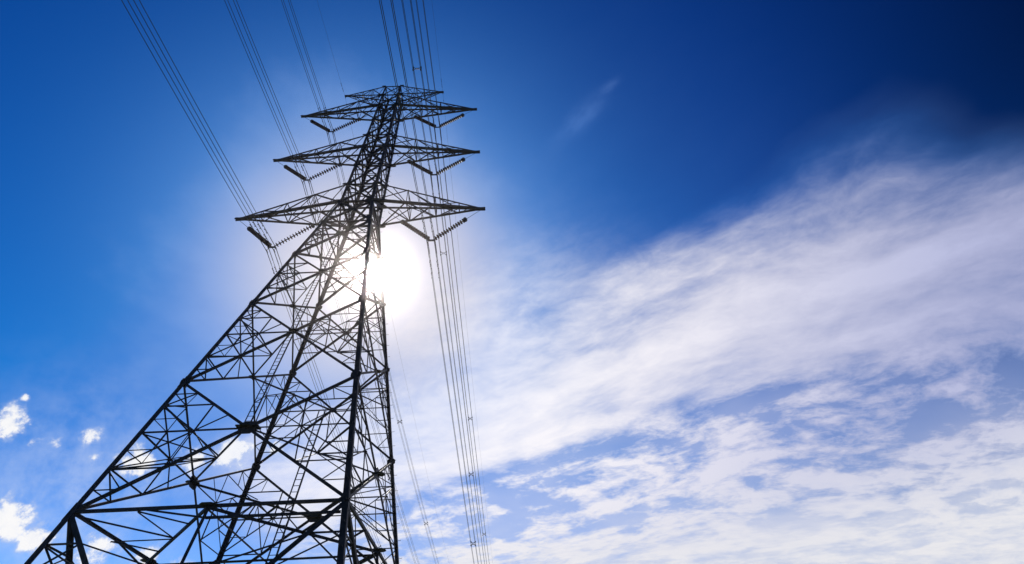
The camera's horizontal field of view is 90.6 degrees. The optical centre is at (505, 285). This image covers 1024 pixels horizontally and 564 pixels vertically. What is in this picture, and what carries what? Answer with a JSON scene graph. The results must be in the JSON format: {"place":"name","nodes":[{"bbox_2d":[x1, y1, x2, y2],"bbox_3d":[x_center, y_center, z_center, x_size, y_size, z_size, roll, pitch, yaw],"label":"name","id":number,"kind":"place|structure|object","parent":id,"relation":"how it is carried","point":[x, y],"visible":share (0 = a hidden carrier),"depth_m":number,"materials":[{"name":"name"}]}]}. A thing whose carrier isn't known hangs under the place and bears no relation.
{"place":"outdoors","nodes":[
{"label":"outdoors","id":0,"kind":"place"},
{"bbox_2d":[0,0,1023,563],"label":"sky","id":1,"kind":"structure","parent":0,"point":[742,281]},
{"bbox_3d":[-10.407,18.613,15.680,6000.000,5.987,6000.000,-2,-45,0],"label":"ground","id":2,"kind":"structure","parent":0,"visible":0},
{"bbox_2d":[24,84,484,563],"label":"lattice pylon","id":3,"kind":"object","parent":2,"relation":"on","point":[317,518],"visible":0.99,"depth_m":27.61,"materials":[{"name":"metal"}]},
{"bbox_2d":[239,215,331,251],"bbox_3d":[-17.413,-3.999,38.755,7.346,4.196,0.400,-2,-45,0],"label":"insulator string","id":4,"kind":"object","parent":3,"relation":"hanging from","point":[250,229],"visible":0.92,"depth_m":38.47,"materials":[{"name":"brown ceramic"}]},
{"bbox_2d":[121,0,380,561],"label":"power cable","id":5,"kind":"object","parent":4,"relation":"hanging from","point":[232,193],"visible":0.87,"depth_m":31.99,"materials":[{"name":"metal"}]},
{"bbox_2d":[127,0,374,541],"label":"power cable","id":6,"kind":"object","parent":4,"relation":"hanging from","point":[241,201],"visible":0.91,"depth_m":33.13,"materials":[{"name":"metal"}]},
{"bbox_2d":[133,0,382,555],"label":"power cable","id":7,"kind":"object","parent":4,"relation":"hanging from","point":[244,199],"visible":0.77,"depth_m":31.74,"materials":[{"name":"metal"}]},
{"bbox_2d":[139,0,386,561],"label":"power cable","id":8,"kind":"object","parent":4,"relation":"hanging from","point":[251,204],"visible":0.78,"depth_m":32.62,"materials":[{"name":"metal"}]},
{"bbox_2d":[277,159,350,184],"bbox_3d":[-17.323,-10.256,45.061,7.242,4.060,0.400,-2,-45,0],"label":"insulator string","id":9,"kind":"object","parent":3,"relation":"hanging from","point":[291,170],"visible":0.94,"depth_m":44.78,"materials":[{"name":"brown ceramic"}]},
{"bbox_2d":[224,0,414,562],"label":"power cable","id":10,"kind":"object","parent":9,"relation":"hanging from","point":[307,203],"visible":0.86,"depth_m":42.14,"materials":[{"name":"metal"}]},
{"bbox_2d":[228,1,413,555],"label":"power cable","id":11,"kind":"object","parent":9,"relation":"hanging from","point":[311,209],"visible":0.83,"depth_m":42.84,"materials":[{"name":"metal"}]},
{"bbox_2d":[233,0,417,561],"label":"power cable","id":12,"kind":"object","parent":9,"relation":"hanging from","point":[317,214],"visible":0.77,"depth_m":42.41,"materials":[{"name":"metal"}]},
{"bbox_2d":[236,0,418,561],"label":"power cable","id":13,"kind":"object","parent":9,"relation":"hanging from","point":[317,209],"visible":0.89,"depth_m":42.51,"materials":[{"name":"metal"}]},
{"bbox_2d":[304,113,372,133],"bbox_3d":[-17.354,-16.329,51.187,7.086,4.092,0.400,-2,-45,0],"label":"insulator string","id":14,"kind":"object","parent":3,"relation":"hanging from","point":[323,127],"visible":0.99,"depth_m":50.95,"materials":[{"name":"brown ceramic"}]},
{"bbox_2d":[281,0,435,563],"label":"power cable","id":15,"kind":"object","parent":14,"relation":"hanging from","point":[351,235],"visible":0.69,"depth_m":52.16,"materials":[{"name":"metal"}]},
{"bbox_2d":[283,0,434,557],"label":"power cable","id":16,"kind":"object","parent":14,"relation":"hanging from","point":[352,234],"visible":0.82,"depth_m":52.50,"materials":[{"name":"metal"}]},
{"bbox_2d":[288,0,437,561],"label":"power cable","id":17,"kind":"object","parent":14,"relation":"hanging from","point":[355,231],"visible":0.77,"depth_m":51.66,"materials":[{"name":"metal"}]},
{"bbox_2d":[290,0,438,562],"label":"power cable","id":18,"kind":"object","parent":14,"relation":"hanging from","point":[356,230],"visible":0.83,"depth_m":51.51,"materials":[{"name":"metal"}]},
{"bbox_2d":[317,1,447,556],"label":"earth wire","id":19,"kind":"object","parent":3,"relation":"attached to","point":[377,250],"visible":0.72,"depth_m":63.75,"materials":[{"name":"metal"}]},
{"bbox_2d":[397,154,469,177],"bbox_3d":[-6.283,-10.732,45.114,7.242,4.060,0.400,-2,-45,0],"label":"insulator string","id":20,"kind":"object","parent":3,"relation":"hanging from","point":[416,165],"visible":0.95,"depth_m":44.92,"materials":[{"name":"brown ceramic"}]},
{"bbox_2d":[401,0,480,558],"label":"power cable","id":21,"kind":"object","parent":20,"relation":"hanging from","point":[438,239],"visible":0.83,"depth_m":44.68,"materials":[{"name":"metal"}]},
{"bbox_2d":[402,0,481,563],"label":"power cable","id":22,"kind":"object","parent":20,"relation":"hanging from","point":[439,242],"visible":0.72,"depth_m":46.84,"materials":[{"name":"metal"}]},
{"bbox_2d":[410,0,484,563],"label":"power cable","id":23,"kind":"object","parent":20,"relation":"hanging from","point":[444,238],"visible":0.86,"depth_m":45.81,"materials":[{"name":"metal"}]},
{"bbox_2d":[411,1,484,561],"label":"power cable","id":24,"kind":"object","parent":20,"relation":"hanging from","point":[444,236],"visible":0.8,"depth_m":45.99,"materials":[{"name":"metal"}]},
{"bbox_2d":[389,209,480,242],"bbox_3d":[-5.594,-4.508,38.812,7.346,4.196,0.400,-2,-45,0],"label":"insulator string","id":25,"kind":"object","parent":3,"relation":"hanging from","point":[416,230],"visible":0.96,"depth_m":38.58,"materials":[{"name":"brown ceramic"}]},
{"bbox_2d":[379,0,473,562],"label":"power cable","id":26,"kind":"object","parent":25,"relation":"hanging from","point":[426,239],"visible":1,"depth_m":36.07,"materials":[{"name":"metal"}]},
{"bbox_2d":[381,1,473,558],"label":"power cable","id":27,"kind":"object","parent":25,"relation":"hanging from","point":[426,234],"visible":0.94,"depth_m":35.64,"materials":[{"name":"metal"}]},
{"bbox_2d":[390,0,477,561],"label":"power cable","id":28,"kind":"object","parent":25,"relation":"hanging from","point":[433,235],"visible":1,"depth_m":35.23,"materials":[{"name":"metal"}]},
{"bbox_2d":[392,0,478,563],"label":"power cable","id":29,"kind":"object","parent":25,"relation":"hanging from","point":[433,233],"visible":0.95,"depth_m":35.48,"materials":[{"name":"metal"}]},
{"bbox_2d":[406,109,473,128],"bbox_3d":[-6.833,-16.782,51.238,7.086,4.092,0.400,-2,-45,0],"label":"insulator string","id":30,"kind":"object","parent":3,"relation":"hanging from","point":[441,124],"visible":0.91,"depth_m":51.05,"materials":[{"name":"brown ceramic"}]},
{"bbox_2d":[416,3,486,563],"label":"power cable","id":31,"kind":"object","parent":30,"relation":"hanging from","point":[447,242],"visible":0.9,"depth_m":56.53,"materials":[{"name":"metal"}]},
{"bbox_2d":[416,0,486,561],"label":"power cable","id":32,"kind":"object","parent":30,"relation":"hanging from","point":[448,248],"visible":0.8,"depth_m":57.99,"materials":[{"name":"metal"}]},
{"bbox_2d":[423,0,489,563],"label":"power cable","id":33,"kind":"object","parent":30,"relation":"hanging from","point":[453,248],"visible":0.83,"depth_m":57.51,"materials":[{"name":"metal"}]},
{"bbox_2d":[432,6,492,560],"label":"earth wire","id":34,"kind":"object","parent":3,"relation":"attached to","point":[458,246],"visible":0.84,"depth_m":67.46,"materials":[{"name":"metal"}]}
]}

